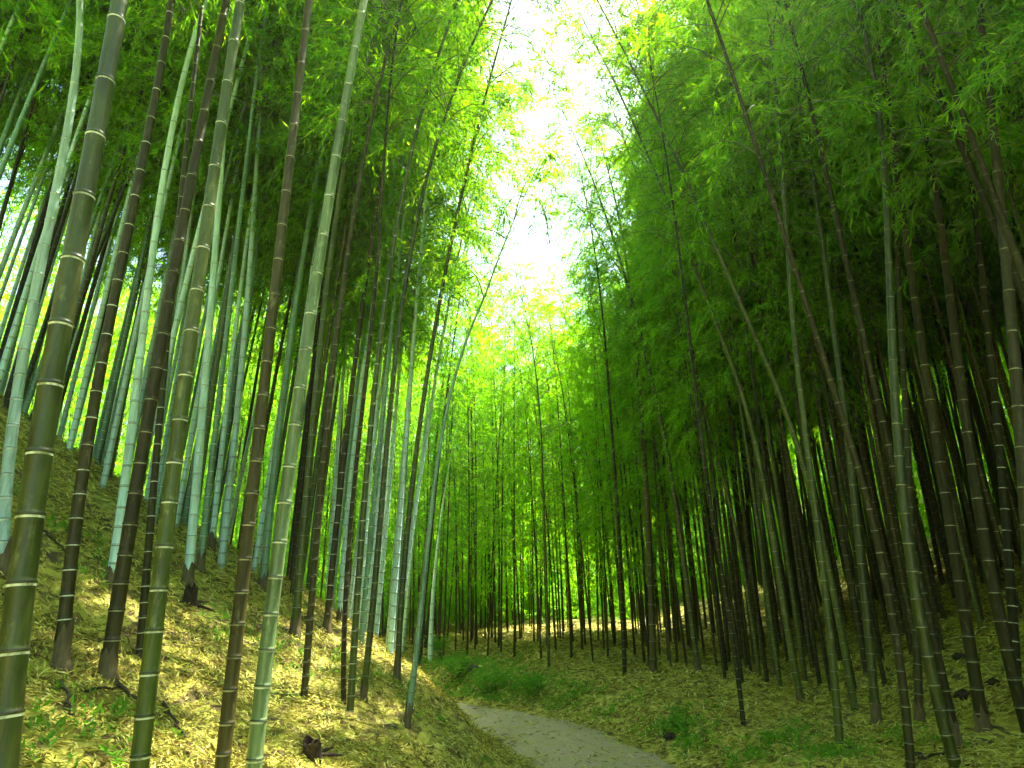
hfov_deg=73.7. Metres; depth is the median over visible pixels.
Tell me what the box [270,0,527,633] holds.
bamboo
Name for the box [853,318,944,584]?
bamboo
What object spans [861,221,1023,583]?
bamboo
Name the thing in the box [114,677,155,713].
stick
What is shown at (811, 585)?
bamboo
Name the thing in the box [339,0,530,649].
bamboo
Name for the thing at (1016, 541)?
bamboo
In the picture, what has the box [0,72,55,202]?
bamboo
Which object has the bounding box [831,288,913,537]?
bamboo
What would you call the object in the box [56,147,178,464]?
bamboo
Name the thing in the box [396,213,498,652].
bamboo
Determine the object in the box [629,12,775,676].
bamboo
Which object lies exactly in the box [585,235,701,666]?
bamboo
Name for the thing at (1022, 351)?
bamboo
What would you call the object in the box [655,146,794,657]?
bamboo
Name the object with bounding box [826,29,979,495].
bamboo
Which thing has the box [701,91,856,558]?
bamboo
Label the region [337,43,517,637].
bamboo
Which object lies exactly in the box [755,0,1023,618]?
bamboo
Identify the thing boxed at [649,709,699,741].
shrub
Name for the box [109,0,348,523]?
bamboo
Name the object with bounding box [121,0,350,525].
bamboo
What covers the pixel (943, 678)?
bamboo
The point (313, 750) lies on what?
stump
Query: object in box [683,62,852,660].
bamboo
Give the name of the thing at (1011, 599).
bamboo
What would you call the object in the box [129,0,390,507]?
bamboo
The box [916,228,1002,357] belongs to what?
bamboo
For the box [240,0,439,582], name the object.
bamboo
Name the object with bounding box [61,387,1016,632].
undergrowth
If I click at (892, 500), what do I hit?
bamboo
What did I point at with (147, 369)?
bamboo
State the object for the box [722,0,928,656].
bamboo
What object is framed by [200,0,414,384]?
bamboo
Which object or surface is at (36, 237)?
bamboo
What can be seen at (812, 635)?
bamboo
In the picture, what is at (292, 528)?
bamboo
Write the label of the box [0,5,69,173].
bamboo
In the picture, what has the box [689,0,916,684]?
bamboo
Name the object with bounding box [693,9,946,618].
bamboo
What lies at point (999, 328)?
bamboo
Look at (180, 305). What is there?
bamboo
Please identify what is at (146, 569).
bamboo
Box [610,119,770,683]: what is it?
bamboo
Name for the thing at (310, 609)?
bamboo
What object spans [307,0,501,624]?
bamboo
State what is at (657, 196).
bamboo
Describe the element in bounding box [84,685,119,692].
stick
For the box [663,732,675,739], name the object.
rock
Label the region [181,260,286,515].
bamboo
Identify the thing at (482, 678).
shrub
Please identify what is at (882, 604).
bamboo
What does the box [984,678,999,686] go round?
clod
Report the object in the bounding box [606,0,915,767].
bamboo
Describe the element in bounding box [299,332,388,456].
bamboo
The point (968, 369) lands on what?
bamboo
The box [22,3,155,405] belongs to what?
bamboo
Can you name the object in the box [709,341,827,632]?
bamboo
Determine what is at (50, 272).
bamboo
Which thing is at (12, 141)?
bamboo
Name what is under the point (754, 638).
bamboo
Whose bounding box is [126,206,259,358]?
bamboo
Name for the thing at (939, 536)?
bamboo
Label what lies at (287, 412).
bamboo
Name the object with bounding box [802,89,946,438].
bamboo
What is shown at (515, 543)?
bamboo
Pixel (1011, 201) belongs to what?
bamboo
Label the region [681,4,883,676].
bamboo
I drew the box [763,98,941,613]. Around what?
bamboo
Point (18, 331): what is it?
bamboo
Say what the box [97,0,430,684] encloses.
bamboo
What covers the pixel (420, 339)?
bamboo
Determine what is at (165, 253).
bamboo
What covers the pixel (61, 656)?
bamboo
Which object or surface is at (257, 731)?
bamboo
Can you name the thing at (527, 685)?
shrub
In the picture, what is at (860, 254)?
bamboo
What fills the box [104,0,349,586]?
bamboo
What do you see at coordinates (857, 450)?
bamboo
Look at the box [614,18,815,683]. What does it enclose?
bamboo
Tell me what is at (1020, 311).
bamboo
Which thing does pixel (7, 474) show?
bamboo
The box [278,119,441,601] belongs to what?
bamboo
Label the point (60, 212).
bamboo
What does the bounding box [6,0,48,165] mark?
bamboo
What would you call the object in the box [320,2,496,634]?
bamboo
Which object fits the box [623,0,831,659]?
bamboo
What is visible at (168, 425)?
bamboo
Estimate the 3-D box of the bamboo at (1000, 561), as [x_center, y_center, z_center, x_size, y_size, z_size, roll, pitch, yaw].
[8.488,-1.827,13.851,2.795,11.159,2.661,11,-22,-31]
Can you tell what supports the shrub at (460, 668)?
on the ground
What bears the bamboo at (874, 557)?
on the ground
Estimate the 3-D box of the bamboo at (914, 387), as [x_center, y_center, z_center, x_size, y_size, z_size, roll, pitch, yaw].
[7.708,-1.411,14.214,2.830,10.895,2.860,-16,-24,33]
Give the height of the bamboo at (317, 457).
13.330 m
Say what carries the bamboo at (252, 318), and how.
on the ground
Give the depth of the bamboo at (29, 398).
10.09 m
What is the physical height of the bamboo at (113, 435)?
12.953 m
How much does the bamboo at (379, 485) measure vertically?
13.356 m
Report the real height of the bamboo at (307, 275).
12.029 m
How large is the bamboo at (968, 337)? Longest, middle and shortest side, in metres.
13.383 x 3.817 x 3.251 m
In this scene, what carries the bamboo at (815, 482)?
on the ground
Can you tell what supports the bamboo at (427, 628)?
on the ground
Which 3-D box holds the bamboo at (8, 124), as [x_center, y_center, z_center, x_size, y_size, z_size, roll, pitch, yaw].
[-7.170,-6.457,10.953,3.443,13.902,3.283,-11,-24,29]
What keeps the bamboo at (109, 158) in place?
on the ground
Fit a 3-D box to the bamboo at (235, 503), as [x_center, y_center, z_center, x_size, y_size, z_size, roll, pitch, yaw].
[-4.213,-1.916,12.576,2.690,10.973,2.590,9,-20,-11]
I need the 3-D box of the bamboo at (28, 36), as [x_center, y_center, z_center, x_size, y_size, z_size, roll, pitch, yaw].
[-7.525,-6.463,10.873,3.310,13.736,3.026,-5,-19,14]
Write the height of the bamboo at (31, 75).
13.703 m
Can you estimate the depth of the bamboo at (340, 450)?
12.21 m
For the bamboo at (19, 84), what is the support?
on the ground
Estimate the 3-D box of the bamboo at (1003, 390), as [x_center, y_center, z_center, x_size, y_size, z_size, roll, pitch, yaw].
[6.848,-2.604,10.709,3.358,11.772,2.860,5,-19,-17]
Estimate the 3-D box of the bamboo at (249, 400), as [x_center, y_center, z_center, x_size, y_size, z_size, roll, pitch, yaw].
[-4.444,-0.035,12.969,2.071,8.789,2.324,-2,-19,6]
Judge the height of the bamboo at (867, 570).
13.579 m
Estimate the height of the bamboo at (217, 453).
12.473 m
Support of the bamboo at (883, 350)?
on the ground
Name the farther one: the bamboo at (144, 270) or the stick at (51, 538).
the bamboo at (144, 270)
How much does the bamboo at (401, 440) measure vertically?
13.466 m
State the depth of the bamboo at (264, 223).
10.71 m
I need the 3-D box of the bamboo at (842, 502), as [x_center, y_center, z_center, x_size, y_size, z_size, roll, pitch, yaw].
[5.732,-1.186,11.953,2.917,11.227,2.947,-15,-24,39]
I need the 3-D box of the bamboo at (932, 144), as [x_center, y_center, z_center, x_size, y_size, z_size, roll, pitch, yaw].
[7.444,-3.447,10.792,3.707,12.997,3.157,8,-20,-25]
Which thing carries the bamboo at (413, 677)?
on the ground
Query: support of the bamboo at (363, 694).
on the ground
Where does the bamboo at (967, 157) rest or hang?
on the ground
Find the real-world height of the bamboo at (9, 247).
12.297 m
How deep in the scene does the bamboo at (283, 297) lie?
11.39 m
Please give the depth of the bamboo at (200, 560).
8.17 m
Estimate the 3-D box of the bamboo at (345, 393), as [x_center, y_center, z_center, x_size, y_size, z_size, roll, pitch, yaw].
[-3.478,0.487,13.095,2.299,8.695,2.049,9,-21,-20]
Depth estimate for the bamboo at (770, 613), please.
11.48 m
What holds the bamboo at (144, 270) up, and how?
on the ground
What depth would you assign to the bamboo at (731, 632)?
10.15 m
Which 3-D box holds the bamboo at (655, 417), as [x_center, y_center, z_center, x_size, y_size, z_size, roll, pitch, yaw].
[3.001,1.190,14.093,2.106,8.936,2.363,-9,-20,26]
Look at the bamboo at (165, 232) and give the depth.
11.61 m
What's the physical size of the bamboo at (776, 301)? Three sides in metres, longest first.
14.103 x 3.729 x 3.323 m
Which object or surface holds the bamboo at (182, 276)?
on the ground
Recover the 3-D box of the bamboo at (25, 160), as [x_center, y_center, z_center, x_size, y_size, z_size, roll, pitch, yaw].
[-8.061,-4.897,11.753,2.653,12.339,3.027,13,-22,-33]
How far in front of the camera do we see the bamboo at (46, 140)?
9.82 m
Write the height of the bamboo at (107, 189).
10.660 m
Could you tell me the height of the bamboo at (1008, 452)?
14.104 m
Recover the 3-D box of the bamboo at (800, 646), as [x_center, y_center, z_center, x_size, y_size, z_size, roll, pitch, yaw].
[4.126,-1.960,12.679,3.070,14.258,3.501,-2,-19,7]
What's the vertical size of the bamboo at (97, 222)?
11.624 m
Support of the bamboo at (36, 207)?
on the ground
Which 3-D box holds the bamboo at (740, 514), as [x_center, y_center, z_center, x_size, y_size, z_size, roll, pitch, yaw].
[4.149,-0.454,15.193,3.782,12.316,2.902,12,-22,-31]
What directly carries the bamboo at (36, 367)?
on the ground
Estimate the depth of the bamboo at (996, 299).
12.00 m
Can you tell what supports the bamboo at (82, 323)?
on the ground
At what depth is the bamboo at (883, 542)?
10.75 m
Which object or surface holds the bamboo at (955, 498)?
on the ground
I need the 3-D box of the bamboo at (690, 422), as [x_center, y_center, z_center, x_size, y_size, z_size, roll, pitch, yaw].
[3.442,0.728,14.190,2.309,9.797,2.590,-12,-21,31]
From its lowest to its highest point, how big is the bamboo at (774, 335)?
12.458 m
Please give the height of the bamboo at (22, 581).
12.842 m
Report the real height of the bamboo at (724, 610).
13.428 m
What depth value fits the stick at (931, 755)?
5.68 m
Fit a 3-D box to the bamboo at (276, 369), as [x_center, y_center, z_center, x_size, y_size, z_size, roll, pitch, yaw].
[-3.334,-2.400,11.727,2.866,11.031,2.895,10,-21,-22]
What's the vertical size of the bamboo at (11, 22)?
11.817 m
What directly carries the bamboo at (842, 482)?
on the ground
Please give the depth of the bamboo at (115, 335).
12.90 m
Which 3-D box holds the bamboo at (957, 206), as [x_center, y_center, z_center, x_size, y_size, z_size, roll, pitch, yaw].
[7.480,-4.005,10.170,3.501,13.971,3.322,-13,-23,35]
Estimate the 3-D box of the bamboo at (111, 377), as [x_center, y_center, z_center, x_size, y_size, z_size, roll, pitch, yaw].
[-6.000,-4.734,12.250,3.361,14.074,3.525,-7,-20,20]
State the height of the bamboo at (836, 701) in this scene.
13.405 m
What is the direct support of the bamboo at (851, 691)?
on the ground
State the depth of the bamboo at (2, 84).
10.55 m
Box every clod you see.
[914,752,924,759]
[951,652,964,660]
[953,689,970,700]
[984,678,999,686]
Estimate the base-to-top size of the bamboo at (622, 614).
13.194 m
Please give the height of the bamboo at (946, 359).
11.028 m
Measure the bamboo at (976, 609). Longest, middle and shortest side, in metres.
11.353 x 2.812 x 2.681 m
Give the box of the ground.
[0,398,1023,767]
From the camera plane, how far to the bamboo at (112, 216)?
9.69 m
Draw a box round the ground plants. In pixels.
[13,486,970,767]
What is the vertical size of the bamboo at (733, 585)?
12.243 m
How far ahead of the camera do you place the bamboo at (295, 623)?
8.36 m
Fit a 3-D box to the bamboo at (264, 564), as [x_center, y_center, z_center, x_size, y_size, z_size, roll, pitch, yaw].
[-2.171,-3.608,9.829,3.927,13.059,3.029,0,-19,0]
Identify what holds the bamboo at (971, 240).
on the ground
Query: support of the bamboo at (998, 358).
on the ground
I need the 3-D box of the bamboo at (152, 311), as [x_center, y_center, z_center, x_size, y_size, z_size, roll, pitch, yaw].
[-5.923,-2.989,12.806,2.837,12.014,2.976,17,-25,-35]
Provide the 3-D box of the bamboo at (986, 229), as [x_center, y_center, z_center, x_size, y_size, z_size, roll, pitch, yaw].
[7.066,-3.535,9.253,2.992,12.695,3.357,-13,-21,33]
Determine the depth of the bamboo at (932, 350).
12.51 m
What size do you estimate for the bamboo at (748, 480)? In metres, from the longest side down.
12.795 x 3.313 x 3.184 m
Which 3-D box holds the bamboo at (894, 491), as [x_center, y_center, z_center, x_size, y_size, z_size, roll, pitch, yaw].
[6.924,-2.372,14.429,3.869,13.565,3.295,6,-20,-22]
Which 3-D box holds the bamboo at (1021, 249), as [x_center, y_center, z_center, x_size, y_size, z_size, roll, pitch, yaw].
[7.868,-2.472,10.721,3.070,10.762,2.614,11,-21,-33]
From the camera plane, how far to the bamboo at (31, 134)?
11.47 m
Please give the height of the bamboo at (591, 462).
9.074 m
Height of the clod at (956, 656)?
0.129 m
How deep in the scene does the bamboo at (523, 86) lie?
11.62 m
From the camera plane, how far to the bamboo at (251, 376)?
13.33 m
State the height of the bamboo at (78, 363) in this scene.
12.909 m
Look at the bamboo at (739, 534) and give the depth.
13.06 m
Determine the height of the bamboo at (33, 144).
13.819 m
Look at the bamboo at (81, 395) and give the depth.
8.98 m
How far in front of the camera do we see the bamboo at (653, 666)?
14.09 m
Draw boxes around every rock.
[466,664,479,671]
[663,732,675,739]
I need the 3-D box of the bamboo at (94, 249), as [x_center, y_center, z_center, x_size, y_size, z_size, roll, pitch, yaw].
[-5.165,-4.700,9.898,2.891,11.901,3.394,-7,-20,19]
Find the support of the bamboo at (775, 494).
on the ground
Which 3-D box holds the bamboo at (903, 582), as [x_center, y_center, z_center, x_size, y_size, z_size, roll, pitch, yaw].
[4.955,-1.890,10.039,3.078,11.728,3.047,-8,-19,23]
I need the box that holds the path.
[457,703,677,767]
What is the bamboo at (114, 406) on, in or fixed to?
on the ground
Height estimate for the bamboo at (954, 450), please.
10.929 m
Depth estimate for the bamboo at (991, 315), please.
12.71 m
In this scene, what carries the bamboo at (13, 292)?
on the ground
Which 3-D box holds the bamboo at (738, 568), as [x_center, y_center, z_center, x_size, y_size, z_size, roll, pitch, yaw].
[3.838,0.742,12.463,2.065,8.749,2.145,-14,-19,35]
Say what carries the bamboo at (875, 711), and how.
on the ground
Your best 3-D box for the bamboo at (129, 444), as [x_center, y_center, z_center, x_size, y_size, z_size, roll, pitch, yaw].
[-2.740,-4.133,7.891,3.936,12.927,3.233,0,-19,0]
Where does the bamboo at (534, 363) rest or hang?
on the ground
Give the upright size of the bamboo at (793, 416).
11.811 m
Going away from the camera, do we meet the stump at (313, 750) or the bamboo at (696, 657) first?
the stump at (313, 750)
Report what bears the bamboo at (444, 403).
on the ground
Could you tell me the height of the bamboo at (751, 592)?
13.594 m
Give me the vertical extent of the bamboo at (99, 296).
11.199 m
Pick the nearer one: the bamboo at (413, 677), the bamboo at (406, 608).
the bamboo at (413, 677)
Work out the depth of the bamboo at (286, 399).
12.41 m
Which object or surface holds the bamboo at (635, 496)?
on the ground
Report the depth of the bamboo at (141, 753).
3.77 m
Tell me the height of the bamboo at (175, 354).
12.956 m
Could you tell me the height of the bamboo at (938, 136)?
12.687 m
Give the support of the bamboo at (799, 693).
on the ground
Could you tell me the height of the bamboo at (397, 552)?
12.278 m
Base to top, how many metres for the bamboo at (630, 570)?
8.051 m
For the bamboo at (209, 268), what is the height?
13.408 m
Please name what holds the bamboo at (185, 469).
on the ground
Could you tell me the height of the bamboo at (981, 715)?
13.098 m
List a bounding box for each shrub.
[424,632,454,656]
[437,650,475,679]
[471,662,514,693]
[511,670,558,697]
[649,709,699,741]
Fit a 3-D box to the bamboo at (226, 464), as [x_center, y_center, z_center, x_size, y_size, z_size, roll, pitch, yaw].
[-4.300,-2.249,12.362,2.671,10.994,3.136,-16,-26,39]
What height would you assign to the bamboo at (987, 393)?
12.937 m
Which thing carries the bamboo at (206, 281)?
on the ground
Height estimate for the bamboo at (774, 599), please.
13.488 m
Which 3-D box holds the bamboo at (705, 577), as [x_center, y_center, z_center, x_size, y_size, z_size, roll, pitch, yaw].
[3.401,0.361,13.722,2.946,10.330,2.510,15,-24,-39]
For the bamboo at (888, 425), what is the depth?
12.92 m
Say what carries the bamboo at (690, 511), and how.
on the ground
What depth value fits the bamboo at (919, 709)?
8.19 m
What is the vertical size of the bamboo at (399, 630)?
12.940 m
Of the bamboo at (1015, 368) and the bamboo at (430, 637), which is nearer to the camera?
the bamboo at (1015, 368)
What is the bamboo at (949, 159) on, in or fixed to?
on the ground
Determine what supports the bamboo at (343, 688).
on the ground
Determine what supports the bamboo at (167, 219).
on the ground
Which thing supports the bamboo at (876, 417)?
on the ground
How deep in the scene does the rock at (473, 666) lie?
14.57 m
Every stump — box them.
[182,582,215,611]
[302,735,342,763]
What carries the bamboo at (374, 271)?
on the ground
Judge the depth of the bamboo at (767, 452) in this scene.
13.68 m
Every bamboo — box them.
[0,0,102,170]
[0,0,103,90]
[0,0,108,154]
[0,0,114,230]
[0,0,123,74]
[0,0,126,107]
[0,0,127,767]
[0,0,140,579]
[0,0,169,279]
[0,0,184,179]
[0,0,190,396]
[0,0,209,361]
[0,0,209,387]
[0,3,49,158]
[0,3,134,397]
[0,3,138,302]
[0,4,100,96]
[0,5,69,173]
[0,11,104,218]
[0,17,72,213]
[0,18,122,392]
[0,25,109,204]
[0,66,113,342]
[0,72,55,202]
[1,84,105,395]
[2,0,229,410]
[3,28,59,101]
[4,108,154,344]
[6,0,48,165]
[7,78,148,409]
[10,74,154,289]
[11,78,155,433]
[11,131,169,348]
[22,0,248,355]
[22,0,250,415]
[22,0,257,450]
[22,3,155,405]
[29,0,264,421]
[44,173,144,447]
[50,0,253,675]
[55,3,200,414]
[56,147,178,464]
[57,4,248,437]
[57,5,222,383]
[58,0,296,479]
[62,145,176,450]
[66,0,296,488]
[69,27,249,408]
[70,94,188,432]
[73,73,257,458]
[84,0,237,462]
[85,182,209,466]
[92,2,275,461]
[93,0,285,502]
[93,90,263,291]
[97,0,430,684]
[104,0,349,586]
[104,228,207,478]
[105,0,350,589]
[105,4,297,329]
[107,121,238,435]
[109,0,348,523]
[117,0,372,457]
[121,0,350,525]
[124,205,233,316]
[126,3,280,492]
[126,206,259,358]
[127,2,362,527]
[129,0,284,767]
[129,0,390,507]
[135,0,286,658]
[137,115,272,406]
[140,242,260,456]
[147,46,350,336]
[154,0,349,569]
[155,1,344,544]
[160,167,297,406]
[163,18,341,520]
[166,0,343,573]
[181,5,358,552]
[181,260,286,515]
[186,216,289,498]
[194,189,289,455]
[197,0,362,532]
[198,276,308,482]
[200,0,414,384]
[203,207,329,546]
[206,5,359,549]
[207,93,315,532]
[207,170,332,520]
[214,0,312,767]
[216,168,296,545]
[217,4,421,563]
[217,167,364,562]
[219,0,430,571]
[223,0,477,637]
[223,19,369,562]
[223,267,325,452]
[225,0,446,591]
[225,0,475,597]
[231,27,404,457]
[234,124,391,442]
[237,236,434,586]
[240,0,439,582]
[241,122,360,401]
[245,0,367,767]
[247,90,393,577]
[255,210,432,609]
[263,0,455,581]
[265,0,510,699]
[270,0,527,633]
[273,0,512,704]
[273,42,448,519]
[275,159,419,568]
[276,320,389,483]
[277,139,432,589]
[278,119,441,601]
[293,0,475,624]
[293,1,514,644]
[295,84,471,377]
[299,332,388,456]
[302,0,558,711]
[304,45,472,610]
[305,40,490,619]
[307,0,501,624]
[310,4,510,617]
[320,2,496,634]
[324,1,532,654]
[325,9,500,631]
[326,120,505,635]
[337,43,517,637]
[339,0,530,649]
[341,0,608,702]
[358,51,548,652]
[363,287,433,622]
[368,0,589,682]
[380,283,464,632]
[389,224,486,652]
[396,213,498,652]
[399,180,520,664]
[402,126,577,728]
[404,299,491,647]
[424,432,479,661]
[437,377,543,623]
[461,249,601,668]
[489,152,720,657]
[521,73,702,671]
[522,100,665,674]
[525,0,858,711]
[530,0,805,702]
[542,0,775,725]
[550,254,662,663]
[555,10,760,676]
[559,246,675,662]
[566,101,679,673]
[580,0,797,575]
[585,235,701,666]
[591,288,688,665]
[592,0,883,640]
[592,262,700,660]
[600,122,795,647]
[604,221,729,662]
[604,243,714,665]
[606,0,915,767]
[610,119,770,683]
[613,161,736,666]
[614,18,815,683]
[617,67,763,662]
[617,209,742,552]
[619,108,807,655]
[621,208,743,658]
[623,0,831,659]
[624,99,750,667]
[624,207,754,678]
[628,149,743,670]
[629,0,897,692]
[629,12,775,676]
[631,91,789,664]
[633,0,882,692]
[633,65,803,687]
[634,0,820,681]
[641,80,797,658]
[649,5,880,686]
[651,82,781,644]
[652,216,772,671]
[654,212,793,559]
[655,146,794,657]
[667,114,810,662]
[671,300,805,636]
[672,177,839,417]
[676,0,892,746]
[678,0,934,724]
[680,92,855,669]
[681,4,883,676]
[682,0,964,747]
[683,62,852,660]
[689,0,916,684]
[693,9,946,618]
[697,149,858,583]
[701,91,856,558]
[702,176,789,590]
[703,0,931,660]
[703,323,826,435]
[705,97,898,633]
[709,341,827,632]
[715,0,1023,767]
[718,0,932,664]
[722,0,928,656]
[722,1,978,649]
[732,98,883,626]
[739,79,886,645]
[740,8,922,502]
[744,0,1023,287]
[747,70,917,624]
[748,0,1023,732]
[749,0,1023,308]
[753,108,906,636]
[754,15,884,494]
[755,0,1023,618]
[760,8,986,585]
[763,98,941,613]
[764,0,1015,723]
[765,4,996,621]
[765,9,955,599]
[769,29,920,603]
[770,0,984,631]
[779,185,887,453]
[780,14,1019,537]
[784,275,868,602]
[784,393,819,575]
[797,0,1023,732]
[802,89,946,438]
[805,349,849,622]
[811,119,947,559]
[812,204,998,442]
[816,2,1023,427]
[818,0,1023,295]
[824,8,1022,547]
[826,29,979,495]
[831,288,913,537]
[842,94,1018,490]
[842,358,874,525]
[848,0,1023,598]
[849,333,908,605]
[850,0,1023,676]
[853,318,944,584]
[854,109,1023,589]
[860,0,1023,372]
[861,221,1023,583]
[863,60,1021,568]
[864,0,1023,247]
[866,0,1023,266]
[867,372,898,512]
[870,3,1020,241]
[872,289,973,578]
[873,360,925,584]
[879,0,1023,272]
[880,227,1002,584]
[889,49,1022,285]
[896,2,1023,300]
[904,280,937,423]
[912,29,1023,329]
[912,55,1017,408]
[912,279,1022,566]
[913,10,1023,273]
[913,138,1017,314]
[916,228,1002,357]
[918,104,1018,515]
[922,273,1021,495]
[934,253,1023,377]
[941,137,1023,350]
[944,154,1023,318]
[953,230,1023,361]
[971,102,1023,321]
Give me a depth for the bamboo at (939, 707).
6.50 m
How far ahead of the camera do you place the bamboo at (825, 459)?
11.86 m
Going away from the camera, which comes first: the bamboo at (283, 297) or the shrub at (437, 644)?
the bamboo at (283, 297)
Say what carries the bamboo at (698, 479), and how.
on the ground
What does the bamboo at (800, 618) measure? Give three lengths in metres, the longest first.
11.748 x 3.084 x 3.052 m
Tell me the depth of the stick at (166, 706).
4.25 m
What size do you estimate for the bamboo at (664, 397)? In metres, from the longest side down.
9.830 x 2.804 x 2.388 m
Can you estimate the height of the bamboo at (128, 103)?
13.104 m
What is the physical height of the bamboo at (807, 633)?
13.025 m
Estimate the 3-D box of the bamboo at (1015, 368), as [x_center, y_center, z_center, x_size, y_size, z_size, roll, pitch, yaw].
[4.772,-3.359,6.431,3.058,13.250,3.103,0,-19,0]
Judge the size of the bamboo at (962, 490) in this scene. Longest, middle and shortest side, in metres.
13.507 x 3.545 x 3.509 m
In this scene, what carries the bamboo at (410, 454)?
on the ground
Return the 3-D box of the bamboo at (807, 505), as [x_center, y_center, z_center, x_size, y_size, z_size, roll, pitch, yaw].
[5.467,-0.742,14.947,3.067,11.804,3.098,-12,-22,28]
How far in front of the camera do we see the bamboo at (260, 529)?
9.77 m
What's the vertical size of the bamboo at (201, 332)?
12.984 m
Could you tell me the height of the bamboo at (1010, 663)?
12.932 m
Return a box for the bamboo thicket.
[0,0,1023,661]
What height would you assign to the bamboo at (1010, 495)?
13.497 m
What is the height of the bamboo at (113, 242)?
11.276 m
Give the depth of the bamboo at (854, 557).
10.75 m
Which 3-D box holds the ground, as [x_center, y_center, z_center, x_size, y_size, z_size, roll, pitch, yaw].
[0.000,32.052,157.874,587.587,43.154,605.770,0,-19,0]
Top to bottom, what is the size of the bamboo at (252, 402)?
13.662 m
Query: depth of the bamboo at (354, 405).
10.27 m
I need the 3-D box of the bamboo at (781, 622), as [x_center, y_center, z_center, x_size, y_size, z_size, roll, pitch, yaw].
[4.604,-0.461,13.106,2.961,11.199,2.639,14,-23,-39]
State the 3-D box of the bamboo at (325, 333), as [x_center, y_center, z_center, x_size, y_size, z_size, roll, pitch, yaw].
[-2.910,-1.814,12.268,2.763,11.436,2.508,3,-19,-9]
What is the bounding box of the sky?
[0,0,1003,457]
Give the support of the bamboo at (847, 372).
on the ground
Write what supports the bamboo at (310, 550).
on the ground
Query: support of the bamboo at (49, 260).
on the ground
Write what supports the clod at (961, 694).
on the ground
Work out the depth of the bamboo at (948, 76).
6.35 m
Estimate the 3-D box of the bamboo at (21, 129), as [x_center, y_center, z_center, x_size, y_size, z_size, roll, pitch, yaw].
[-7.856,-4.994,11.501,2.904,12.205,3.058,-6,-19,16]
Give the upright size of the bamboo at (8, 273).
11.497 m
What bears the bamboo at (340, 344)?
on the ground
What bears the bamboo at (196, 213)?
on the ground
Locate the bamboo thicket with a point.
(502, 472)
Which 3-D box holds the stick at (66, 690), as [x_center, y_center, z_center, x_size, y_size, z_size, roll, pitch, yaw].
[-2.534,1.781,3.893,0.376,0.163,0.055,-17,-25,41]
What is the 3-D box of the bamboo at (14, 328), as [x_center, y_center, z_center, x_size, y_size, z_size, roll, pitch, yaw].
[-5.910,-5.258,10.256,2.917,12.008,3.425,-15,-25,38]
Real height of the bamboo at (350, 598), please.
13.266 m
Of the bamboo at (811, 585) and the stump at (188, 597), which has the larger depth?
the bamboo at (811, 585)
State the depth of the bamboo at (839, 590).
12.70 m
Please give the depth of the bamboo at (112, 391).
9.61 m
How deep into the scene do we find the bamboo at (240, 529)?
11.50 m
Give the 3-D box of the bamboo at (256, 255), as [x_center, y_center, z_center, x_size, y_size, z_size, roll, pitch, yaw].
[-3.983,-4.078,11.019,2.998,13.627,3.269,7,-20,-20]
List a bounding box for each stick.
[43,529,64,552]
[59,679,74,714]
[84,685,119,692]
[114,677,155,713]
[162,701,185,737]
[918,747,959,759]
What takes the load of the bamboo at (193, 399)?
on the ground
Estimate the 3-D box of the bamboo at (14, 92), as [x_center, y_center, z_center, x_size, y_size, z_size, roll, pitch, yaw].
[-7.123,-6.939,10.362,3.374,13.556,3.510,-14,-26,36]
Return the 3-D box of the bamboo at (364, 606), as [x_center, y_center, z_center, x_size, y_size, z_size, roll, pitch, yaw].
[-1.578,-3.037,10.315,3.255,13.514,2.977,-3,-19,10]
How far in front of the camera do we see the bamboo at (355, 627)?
7.78 m
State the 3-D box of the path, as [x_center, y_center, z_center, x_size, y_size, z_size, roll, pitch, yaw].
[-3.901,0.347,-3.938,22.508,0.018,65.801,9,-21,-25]
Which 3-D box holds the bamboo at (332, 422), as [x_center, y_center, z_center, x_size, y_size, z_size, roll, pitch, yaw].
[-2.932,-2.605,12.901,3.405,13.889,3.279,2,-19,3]
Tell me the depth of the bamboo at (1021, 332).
11.88 m
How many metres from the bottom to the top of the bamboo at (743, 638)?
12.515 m
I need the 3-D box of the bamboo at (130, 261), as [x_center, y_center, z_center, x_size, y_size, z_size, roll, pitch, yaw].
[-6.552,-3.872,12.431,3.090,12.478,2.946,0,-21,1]
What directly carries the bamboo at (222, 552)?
on the ground
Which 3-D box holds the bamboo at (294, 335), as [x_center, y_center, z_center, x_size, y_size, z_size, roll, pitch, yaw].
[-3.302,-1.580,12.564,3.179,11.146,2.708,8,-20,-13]
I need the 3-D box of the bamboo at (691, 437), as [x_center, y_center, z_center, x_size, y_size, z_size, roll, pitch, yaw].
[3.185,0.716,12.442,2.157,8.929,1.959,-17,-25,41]
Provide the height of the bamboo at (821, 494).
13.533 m
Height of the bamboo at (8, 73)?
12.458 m
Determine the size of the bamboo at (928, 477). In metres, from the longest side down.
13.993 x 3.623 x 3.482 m
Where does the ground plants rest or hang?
on the ground
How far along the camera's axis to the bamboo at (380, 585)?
11.11 m
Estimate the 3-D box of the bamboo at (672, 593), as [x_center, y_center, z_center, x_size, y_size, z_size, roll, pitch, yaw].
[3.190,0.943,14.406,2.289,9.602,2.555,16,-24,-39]
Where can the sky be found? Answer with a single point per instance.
(529, 244)
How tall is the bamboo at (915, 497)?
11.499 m
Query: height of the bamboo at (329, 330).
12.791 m
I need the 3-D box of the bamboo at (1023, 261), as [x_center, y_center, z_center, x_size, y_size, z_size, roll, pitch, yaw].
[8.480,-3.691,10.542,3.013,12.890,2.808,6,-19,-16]
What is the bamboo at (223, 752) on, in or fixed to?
on the ground

